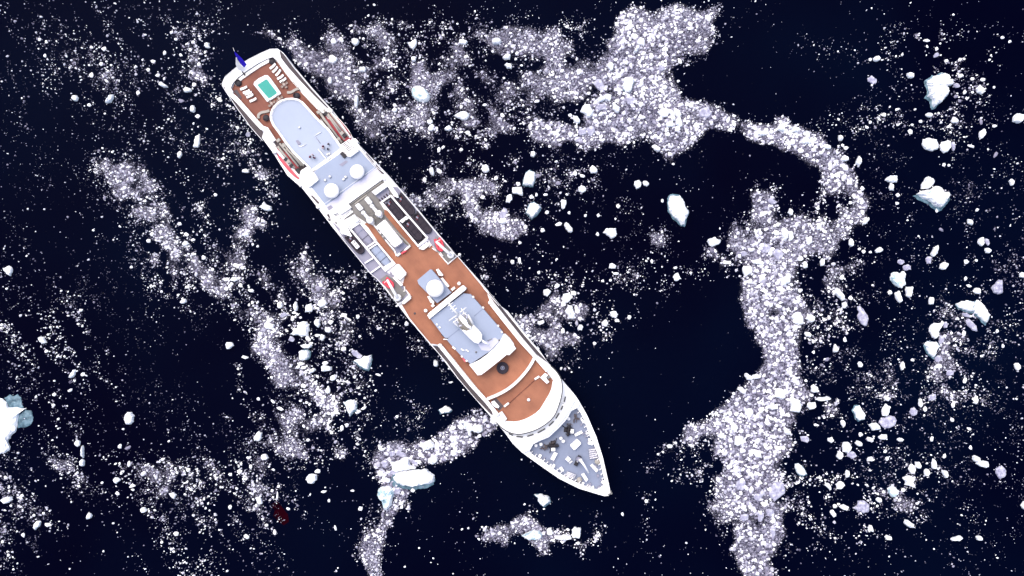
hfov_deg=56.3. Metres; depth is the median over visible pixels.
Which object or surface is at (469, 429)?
ice floe
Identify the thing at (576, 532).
ice floe
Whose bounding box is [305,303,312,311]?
ice floe
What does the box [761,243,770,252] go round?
ice floe
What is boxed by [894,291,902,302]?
ice floe
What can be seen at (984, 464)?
ice floe
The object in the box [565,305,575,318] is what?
ice floe
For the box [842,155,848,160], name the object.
ice floe
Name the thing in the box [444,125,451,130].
ice floe
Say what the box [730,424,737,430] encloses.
ice floe
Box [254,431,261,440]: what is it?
ice floe
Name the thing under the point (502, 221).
ice floe
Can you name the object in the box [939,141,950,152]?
ice floe
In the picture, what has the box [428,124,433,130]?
ice floe
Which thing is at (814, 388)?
ice floe
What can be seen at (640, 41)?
ice floe
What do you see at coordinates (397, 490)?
ice floe
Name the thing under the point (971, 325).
ice floe
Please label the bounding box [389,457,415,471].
ice floe
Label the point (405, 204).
inflatable boat
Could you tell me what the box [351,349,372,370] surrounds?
ice floe
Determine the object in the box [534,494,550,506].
ice floe
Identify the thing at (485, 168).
ice floe
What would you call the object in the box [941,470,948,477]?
ice floe
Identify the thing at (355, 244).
inflatable boat
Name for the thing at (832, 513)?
ice floe
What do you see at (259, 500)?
ice floe
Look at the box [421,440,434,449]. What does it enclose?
ice floe
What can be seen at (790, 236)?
ice floe
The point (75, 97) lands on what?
ice floe
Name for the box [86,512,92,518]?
ice floe
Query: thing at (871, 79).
ice floe
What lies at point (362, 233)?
covered boat
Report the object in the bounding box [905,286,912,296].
ice floe
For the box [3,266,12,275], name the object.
ice floe
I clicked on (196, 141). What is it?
ice floe
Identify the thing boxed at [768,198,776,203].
ice floe
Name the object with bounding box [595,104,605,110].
ice floe
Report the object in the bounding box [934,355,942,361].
ice floe
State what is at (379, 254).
covered boat
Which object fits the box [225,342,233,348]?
ice floe
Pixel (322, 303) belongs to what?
ice floe
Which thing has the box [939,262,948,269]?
ice floe
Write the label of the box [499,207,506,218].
ice floe
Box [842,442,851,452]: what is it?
ice floe
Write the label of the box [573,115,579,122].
ice floe
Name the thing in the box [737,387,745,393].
ice floe
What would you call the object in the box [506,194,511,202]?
ice floe
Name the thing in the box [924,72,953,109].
iceberg
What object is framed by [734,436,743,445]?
ice floe
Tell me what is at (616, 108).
ice floe
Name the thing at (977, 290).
ice floe
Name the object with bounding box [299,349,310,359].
ice floe
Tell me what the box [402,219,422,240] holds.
inflatable boat
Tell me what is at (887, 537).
ice floe
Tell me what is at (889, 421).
ice floe
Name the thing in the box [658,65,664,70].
ice floe
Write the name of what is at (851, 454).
ice floe
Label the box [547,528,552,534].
ice floe
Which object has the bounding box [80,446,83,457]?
ice floe
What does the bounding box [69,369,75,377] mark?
ice floe
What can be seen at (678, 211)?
ice floe
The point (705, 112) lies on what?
ice floe
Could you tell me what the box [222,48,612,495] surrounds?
cruise ship
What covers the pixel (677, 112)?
ice floe
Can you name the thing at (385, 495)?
iceberg
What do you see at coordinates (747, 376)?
ice floe
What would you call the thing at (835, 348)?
ice floe
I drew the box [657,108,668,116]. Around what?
ice floe
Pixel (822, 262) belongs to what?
ice floe
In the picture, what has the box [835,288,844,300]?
ice floe
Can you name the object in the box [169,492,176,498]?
ice floe
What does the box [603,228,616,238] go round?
ice floe
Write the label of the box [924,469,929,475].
ice floe
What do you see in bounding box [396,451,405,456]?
ice floe
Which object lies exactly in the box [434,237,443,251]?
rescue boat
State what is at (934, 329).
ice floe
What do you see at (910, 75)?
ice floe
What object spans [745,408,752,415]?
ice floe
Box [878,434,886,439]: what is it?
ice floe
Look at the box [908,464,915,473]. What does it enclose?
ice floe
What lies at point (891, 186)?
ice floe
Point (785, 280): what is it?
ice floe
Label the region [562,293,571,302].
ice floe
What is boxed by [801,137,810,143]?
ice floe
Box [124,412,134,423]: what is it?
ice floe
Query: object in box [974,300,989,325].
ice floe
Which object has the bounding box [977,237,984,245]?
ice floe
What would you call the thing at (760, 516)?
ice floe
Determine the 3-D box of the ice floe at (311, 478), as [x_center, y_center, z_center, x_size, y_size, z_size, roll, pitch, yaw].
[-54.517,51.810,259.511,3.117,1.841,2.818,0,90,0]
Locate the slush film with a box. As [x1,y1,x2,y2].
[58,6,953,575]
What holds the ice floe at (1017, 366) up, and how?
on the sea
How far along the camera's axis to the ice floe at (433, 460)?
258.82 m
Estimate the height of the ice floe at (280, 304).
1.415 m
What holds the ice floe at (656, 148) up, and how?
on the sea
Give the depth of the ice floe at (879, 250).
259.12 m
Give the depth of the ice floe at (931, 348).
258.84 m
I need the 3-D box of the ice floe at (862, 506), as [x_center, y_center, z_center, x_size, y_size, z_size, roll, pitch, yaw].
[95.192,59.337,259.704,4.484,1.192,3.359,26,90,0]
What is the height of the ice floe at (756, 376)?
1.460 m
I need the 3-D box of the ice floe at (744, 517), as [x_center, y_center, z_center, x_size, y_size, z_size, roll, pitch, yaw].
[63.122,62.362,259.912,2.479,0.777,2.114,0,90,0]
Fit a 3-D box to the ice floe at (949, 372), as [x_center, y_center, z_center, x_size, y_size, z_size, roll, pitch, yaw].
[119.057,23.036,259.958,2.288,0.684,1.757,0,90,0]
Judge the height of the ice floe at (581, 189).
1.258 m
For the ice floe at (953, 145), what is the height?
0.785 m
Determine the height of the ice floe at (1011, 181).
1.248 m
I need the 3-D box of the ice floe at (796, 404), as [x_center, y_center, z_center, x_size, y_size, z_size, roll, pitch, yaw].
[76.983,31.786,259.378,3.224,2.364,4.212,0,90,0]
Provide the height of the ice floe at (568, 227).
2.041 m
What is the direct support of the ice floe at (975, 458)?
on the sea
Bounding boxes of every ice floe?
[0,394,32,453]
[0,496,12,503]
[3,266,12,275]
[33,521,40,529]
[38,337,46,343]
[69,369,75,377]
[71,95,78,100]
[74,440,80,446]
[79,459,84,465]
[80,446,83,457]
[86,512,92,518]
[105,94,113,103]
[113,477,120,483]
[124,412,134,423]
[140,507,146,512]
[159,82,167,87]
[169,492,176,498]
[183,87,191,92]
[190,105,195,112]
[193,135,199,147]
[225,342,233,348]
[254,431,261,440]
[256,497,262,504]
[259,202,271,210]
[261,454,268,459]
[264,323,274,328]
[277,301,282,307]
[291,321,309,335]
[293,301,297,310]
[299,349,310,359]
[300,344,312,347]
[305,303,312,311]
[306,474,316,483]
[314,319,319,327]
[318,300,326,306]
[321,365,331,371]
[325,327,331,332]
[329,55,337,63]
[343,400,356,415]
[351,38,358,45]
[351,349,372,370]
[354,96,358,108]
[359,67,365,71]
[382,460,387,467]
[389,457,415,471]
[389,469,434,489]
[394,487,400,493]
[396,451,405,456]
[407,40,416,49]
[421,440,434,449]
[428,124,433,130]
[428,456,437,463]
[429,167,433,175]
[438,406,451,414]
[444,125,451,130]
[450,436,456,441]
[453,111,468,119]
[459,39,467,44]
[466,423,471,432]
[472,424,482,432]
[482,164,488,172]
[492,38,500,44]
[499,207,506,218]
[499,218,505,223]
[503,54,510,59]
[504,63,511,68]
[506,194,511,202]
[512,187,522,195]
[521,530,542,539]
[522,170,535,186]
[525,202,541,219]
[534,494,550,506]
[543,289,550,296]
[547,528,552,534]
[555,534,571,539]
[561,199,566,208]
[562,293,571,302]
[564,222,572,232]
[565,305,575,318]
[572,527,580,538]
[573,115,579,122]
[578,128,586,135]
[578,185,585,192]
[580,104,592,117]
[587,126,594,136]
[589,165,597,172]
[594,79,604,91]
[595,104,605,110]
[597,96,605,102]
[602,320,607,326]
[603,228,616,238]
[604,94,611,101]
[607,62,613,70]
[609,263,615,268]
[610,311,617,317]
[612,102,619,112]
[622,77,634,92]
[626,96,634,104]
[634,180,640,188]
[637,37,644,45]
[653,145,660,151]
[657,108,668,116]
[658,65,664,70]
[665,121,673,127]
[667,194,688,226]
[673,273,680,280]
[674,109,680,116]
[675,117,681,126]
[699,106,711,118]
[707,237,720,246]
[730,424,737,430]
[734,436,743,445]
[736,479,745,489]
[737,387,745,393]
[740,514,748,520]
[742,265,751,275]
[744,373,752,379]
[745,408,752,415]
[752,374,760,378]
[753,494,761,499]
[754,259,763,264]
[754,450,761,457]
[757,130,765,135]
[757,510,763,521]
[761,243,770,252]
[766,509,773,515]
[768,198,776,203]
[769,404,777,409]
[769,482,784,501]
[770,529,775,536]
[773,249,783,259]
[775,388,785,398]
[777,124,784,131]
[781,228,788,238]
[781,276,789,284]
[783,426,789,433]
[788,233,793,240]
[790,398,801,412]
[791,127,799,132]
[792,312,803,324]
[795,463,806,476]
[800,436,808,442]
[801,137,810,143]
[806,238,811,244]
[806,314,814,322]
[807,402,815,409]
[811,384,818,392]
[815,396,830,400]
[820,259,824,265]
[823,144,830,148]
[830,510,835,516]
[833,344,838,352]
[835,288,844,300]
[836,451,842,458]
[836,481,844,488]
[839,504,848,509]
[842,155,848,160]
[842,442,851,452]
[845,470,849,477]
[847,451,856,458]
[849,238,853,246]
[851,405,865,421]
[853,500,869,512]
[855,156,861,165]
[855,440,861,445]
[857,306,868,325]
[867,75,876,83]
[867,525,873,531]
[868,423,880,429]
[873,56,880,61]
[875,247,882,252]
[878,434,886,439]
[879,415,896,427]
[881,404,890,415]
[884,535,891,539]
[885,175,896,182]
[887,486,898,496]
[888,183,893,190]
[890,272,905,287]
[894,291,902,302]
[897,259,904,264]
[900,361,904,369]
[902,475,915,487]
[903,264,910,270]
[904,519,913,527]
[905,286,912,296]
[906,72,913,78]
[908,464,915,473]
[909,407,917,415]
[915,462,920,467]
[918,398,922,406]
[922,138,938,150]
[923,341,939,358]
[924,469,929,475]
[925,256,931,263]
[928,297,933,304]
[928,394,935,400]
[929,323,943,338]
[930,245,938,256]
[931,458,936,468]
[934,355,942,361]
[938,335,943,343]
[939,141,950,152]
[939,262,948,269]
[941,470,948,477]
[946,370,953,375]
[950,535,962,540]
[951,117,958,122]
[951,142,954,150]
[955,300,973,312]
[965,319,976,330]
[967,219,972,224]
[972,455,980,461]
[974,288,980,293]
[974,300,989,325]
[976,86,984,94]
[976,460,988,467]
[976,535,982,540]
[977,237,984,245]
[979,129,985,139]
[984,248,991,252]
[991,280,1002,294]
[995,466,1005,478]
[1009,179,1014,185]
[1012,113,1023,123]
[1014,363,1020,369]
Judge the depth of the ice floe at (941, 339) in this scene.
259.62 m
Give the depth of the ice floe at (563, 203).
259.04 m
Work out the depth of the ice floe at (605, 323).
259.31 m
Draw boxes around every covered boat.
[353,224,372,244]
[371,245,389,265]
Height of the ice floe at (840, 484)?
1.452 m
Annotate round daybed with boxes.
[234,79,241,85]
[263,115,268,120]
[269,58,275,64]
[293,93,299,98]
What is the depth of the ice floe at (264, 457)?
259.00 m
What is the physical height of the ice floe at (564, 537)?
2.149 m
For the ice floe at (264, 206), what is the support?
on the sea
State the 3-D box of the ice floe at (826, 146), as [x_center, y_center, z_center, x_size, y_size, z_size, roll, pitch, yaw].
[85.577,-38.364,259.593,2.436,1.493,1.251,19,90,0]
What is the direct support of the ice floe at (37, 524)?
on the sea
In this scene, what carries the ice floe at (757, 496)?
on the sea
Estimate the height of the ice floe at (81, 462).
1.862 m
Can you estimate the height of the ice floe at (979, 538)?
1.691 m
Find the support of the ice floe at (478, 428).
on the sea
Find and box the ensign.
[234,51,246,70]
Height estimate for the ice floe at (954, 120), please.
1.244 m
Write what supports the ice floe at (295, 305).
on the sea
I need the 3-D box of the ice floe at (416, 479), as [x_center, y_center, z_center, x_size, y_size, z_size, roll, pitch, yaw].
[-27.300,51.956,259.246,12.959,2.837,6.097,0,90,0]
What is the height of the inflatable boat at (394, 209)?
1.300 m
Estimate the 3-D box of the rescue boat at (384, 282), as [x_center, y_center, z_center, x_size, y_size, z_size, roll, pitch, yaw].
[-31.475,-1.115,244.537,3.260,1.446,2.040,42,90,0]
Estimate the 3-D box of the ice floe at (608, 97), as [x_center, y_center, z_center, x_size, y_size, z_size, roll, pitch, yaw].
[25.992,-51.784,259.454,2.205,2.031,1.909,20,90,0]
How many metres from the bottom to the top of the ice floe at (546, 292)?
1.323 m
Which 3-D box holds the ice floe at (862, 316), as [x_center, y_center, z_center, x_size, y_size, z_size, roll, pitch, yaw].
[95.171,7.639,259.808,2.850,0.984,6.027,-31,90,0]
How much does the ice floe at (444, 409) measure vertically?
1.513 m
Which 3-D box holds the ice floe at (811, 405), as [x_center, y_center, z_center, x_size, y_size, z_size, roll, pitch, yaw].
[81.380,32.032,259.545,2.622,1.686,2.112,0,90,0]
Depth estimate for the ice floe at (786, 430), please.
259.01 m
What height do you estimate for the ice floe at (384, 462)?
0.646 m
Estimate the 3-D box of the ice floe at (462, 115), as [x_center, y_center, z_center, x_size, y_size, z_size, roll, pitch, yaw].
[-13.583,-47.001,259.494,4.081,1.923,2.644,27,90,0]
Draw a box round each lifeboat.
[277,148,299,178]
[325,113,352,140]
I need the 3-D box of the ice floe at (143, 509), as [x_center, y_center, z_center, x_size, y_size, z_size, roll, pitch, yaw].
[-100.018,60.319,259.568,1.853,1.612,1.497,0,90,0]
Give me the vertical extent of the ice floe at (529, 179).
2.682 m
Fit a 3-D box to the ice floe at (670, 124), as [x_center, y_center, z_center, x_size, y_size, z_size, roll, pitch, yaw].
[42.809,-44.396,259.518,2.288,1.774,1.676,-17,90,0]
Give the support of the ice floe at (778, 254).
on the sea
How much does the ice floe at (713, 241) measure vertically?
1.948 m
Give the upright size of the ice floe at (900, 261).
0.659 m
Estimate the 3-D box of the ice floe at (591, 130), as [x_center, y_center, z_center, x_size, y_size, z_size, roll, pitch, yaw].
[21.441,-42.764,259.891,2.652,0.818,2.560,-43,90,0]
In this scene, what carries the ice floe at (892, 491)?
on the sea
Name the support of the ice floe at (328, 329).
on the sea
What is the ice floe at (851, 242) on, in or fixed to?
on the sea
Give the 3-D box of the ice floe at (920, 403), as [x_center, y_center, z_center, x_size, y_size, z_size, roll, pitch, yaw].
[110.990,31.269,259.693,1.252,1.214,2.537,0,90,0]
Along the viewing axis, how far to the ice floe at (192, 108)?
259.02 m
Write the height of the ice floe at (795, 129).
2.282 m
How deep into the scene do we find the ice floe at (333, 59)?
259.11 m
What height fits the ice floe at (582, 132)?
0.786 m
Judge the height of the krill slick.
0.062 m
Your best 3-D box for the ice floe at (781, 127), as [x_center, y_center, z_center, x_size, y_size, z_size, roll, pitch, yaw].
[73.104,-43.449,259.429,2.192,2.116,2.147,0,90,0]
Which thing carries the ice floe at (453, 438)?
on the sea
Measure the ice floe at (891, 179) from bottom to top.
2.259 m
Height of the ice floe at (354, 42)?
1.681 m
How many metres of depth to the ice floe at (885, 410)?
258.96 m
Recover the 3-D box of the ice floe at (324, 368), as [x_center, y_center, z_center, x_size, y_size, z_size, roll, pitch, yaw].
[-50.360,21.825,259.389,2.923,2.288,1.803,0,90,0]
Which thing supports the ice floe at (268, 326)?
on the sea
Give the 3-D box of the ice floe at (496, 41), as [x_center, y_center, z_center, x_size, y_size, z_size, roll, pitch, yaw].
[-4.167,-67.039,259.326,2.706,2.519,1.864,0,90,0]
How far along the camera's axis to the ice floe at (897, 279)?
258.56 m
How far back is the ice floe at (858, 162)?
258.77 m
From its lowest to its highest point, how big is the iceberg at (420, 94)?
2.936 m
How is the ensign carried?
attached to the cruise ship
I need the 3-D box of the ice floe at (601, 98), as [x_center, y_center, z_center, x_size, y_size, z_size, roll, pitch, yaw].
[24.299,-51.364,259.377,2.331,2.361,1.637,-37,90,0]
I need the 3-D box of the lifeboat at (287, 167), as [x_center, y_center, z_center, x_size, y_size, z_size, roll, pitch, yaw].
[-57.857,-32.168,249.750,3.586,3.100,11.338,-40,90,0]
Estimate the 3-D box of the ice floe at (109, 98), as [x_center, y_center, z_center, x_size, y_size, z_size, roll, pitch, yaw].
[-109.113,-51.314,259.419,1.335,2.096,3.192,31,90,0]
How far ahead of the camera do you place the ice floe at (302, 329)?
258.46 m
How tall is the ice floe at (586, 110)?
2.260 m
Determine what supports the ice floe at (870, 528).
on the sea
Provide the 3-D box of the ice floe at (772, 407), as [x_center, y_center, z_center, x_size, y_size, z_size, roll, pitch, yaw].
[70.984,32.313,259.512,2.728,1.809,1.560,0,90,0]
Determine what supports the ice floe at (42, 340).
on the sea
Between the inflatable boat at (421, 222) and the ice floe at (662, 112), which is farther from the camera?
the ice floe at (662, 112)
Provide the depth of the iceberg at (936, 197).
257.99 m
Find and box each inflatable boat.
[345,232,364,253]
[383,198,403,219]
[394,192,414,214]
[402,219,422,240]
[411,211,431,233]
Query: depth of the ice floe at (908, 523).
258.59 m
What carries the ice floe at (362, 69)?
on the sea
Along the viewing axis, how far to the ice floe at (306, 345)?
258.81 m
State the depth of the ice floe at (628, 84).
258.56 m
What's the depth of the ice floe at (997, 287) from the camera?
259.11 m
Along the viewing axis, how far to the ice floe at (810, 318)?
258.95 m
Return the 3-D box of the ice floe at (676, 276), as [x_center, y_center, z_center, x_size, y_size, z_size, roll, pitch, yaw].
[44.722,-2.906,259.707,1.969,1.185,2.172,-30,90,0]
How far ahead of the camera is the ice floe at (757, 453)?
258.87 m
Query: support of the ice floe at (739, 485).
on the sea
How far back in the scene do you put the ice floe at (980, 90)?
258.89 m
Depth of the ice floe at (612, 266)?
259.27 m
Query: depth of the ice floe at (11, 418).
259.18 m
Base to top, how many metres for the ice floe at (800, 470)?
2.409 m
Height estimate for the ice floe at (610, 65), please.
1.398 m
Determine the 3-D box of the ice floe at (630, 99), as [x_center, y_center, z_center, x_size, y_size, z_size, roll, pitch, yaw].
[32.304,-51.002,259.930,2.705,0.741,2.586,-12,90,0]
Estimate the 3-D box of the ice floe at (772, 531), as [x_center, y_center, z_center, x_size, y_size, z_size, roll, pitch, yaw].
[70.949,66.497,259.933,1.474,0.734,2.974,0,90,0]
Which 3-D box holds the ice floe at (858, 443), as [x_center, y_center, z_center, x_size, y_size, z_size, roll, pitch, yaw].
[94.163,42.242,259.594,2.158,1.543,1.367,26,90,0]
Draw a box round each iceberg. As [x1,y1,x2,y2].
[377,485,393,509]
[411,86,429,101]
[913,186,950,211]
[921,176,934,188]
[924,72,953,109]
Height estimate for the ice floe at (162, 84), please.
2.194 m
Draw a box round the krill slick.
[271,502,288,524]
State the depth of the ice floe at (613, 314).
258.98 m
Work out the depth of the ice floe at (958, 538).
258.86 m
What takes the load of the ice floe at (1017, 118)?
on the sea
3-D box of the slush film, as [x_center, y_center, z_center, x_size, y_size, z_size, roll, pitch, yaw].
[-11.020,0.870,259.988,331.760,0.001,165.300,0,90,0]
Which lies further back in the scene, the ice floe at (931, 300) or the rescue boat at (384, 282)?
the ice floe at (931, 300)
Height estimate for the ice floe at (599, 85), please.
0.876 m
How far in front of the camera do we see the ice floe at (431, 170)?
258.78 m
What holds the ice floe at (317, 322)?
on the sea
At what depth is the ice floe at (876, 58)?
258.95 m
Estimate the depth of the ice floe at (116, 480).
259.22 m
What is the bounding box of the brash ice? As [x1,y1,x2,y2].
[0,0,1023,575]
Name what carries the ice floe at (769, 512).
on the sea
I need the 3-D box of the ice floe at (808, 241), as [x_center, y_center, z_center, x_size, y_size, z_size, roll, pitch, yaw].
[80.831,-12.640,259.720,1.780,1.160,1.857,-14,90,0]
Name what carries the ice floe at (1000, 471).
on the sea
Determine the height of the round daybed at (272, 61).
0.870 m
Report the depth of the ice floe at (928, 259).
259.65 m
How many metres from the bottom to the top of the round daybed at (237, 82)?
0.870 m
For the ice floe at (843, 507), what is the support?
on the sea
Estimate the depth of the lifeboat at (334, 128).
248.69 m
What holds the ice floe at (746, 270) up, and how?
on the sea
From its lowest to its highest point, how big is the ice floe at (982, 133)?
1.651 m
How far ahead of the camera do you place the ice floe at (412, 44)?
259.13 m
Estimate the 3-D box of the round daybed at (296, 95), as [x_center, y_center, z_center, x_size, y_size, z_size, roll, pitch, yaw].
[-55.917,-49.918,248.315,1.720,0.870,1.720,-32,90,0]
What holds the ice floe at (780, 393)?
on the sea
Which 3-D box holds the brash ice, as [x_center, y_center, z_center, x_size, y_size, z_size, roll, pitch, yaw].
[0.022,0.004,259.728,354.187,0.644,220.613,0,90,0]
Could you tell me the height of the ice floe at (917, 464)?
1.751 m
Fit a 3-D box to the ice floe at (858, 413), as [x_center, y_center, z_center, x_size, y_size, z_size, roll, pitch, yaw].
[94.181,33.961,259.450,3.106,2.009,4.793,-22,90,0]
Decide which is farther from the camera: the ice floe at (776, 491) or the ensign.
the ice floe at (776, 491)
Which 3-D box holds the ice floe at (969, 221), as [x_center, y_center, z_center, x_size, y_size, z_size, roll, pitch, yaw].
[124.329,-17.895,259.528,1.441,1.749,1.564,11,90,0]
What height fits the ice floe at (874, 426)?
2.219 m
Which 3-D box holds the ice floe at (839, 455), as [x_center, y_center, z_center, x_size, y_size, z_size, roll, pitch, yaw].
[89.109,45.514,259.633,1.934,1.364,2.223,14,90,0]
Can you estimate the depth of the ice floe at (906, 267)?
259.62 m
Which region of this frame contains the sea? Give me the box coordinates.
[0,0,1023,575]
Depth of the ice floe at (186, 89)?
259.06 m
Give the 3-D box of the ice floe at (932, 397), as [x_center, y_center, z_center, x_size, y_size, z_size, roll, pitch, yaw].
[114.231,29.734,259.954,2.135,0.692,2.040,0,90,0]
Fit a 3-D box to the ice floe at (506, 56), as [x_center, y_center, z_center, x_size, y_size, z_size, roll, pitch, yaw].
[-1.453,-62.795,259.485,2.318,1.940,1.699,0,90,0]
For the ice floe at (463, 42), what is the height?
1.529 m
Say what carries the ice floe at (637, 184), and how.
on the sea
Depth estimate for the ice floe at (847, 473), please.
259.08 m
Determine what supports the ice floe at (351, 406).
on the sea
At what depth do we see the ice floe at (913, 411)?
259.62 m
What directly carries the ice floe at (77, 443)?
on the sea
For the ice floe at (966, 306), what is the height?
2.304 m
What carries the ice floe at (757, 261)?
on the sea
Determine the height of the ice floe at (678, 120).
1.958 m
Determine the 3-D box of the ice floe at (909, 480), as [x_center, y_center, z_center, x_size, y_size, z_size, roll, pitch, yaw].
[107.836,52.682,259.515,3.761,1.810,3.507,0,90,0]
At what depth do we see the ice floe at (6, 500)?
258.99 m
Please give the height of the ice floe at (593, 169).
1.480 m
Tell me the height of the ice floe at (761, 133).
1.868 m
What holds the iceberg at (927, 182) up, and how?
on the sea
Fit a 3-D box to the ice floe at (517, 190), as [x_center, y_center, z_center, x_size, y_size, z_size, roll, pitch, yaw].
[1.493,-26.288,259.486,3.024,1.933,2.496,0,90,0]
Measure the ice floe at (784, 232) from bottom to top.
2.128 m
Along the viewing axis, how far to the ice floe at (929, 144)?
258.74 m
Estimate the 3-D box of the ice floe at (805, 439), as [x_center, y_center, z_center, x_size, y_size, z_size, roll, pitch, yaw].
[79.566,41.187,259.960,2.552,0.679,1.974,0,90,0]
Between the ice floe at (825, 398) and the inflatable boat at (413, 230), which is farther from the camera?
the ice floe at (825, 398)
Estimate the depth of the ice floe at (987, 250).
259.17 m
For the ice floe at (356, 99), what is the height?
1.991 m
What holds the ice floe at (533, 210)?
on the sea
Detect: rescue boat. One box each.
[382,277,393,288]
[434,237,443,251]
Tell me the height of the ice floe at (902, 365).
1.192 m
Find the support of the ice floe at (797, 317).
on the sea
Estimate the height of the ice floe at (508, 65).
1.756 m
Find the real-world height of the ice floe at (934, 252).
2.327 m
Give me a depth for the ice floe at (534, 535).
257.96 m

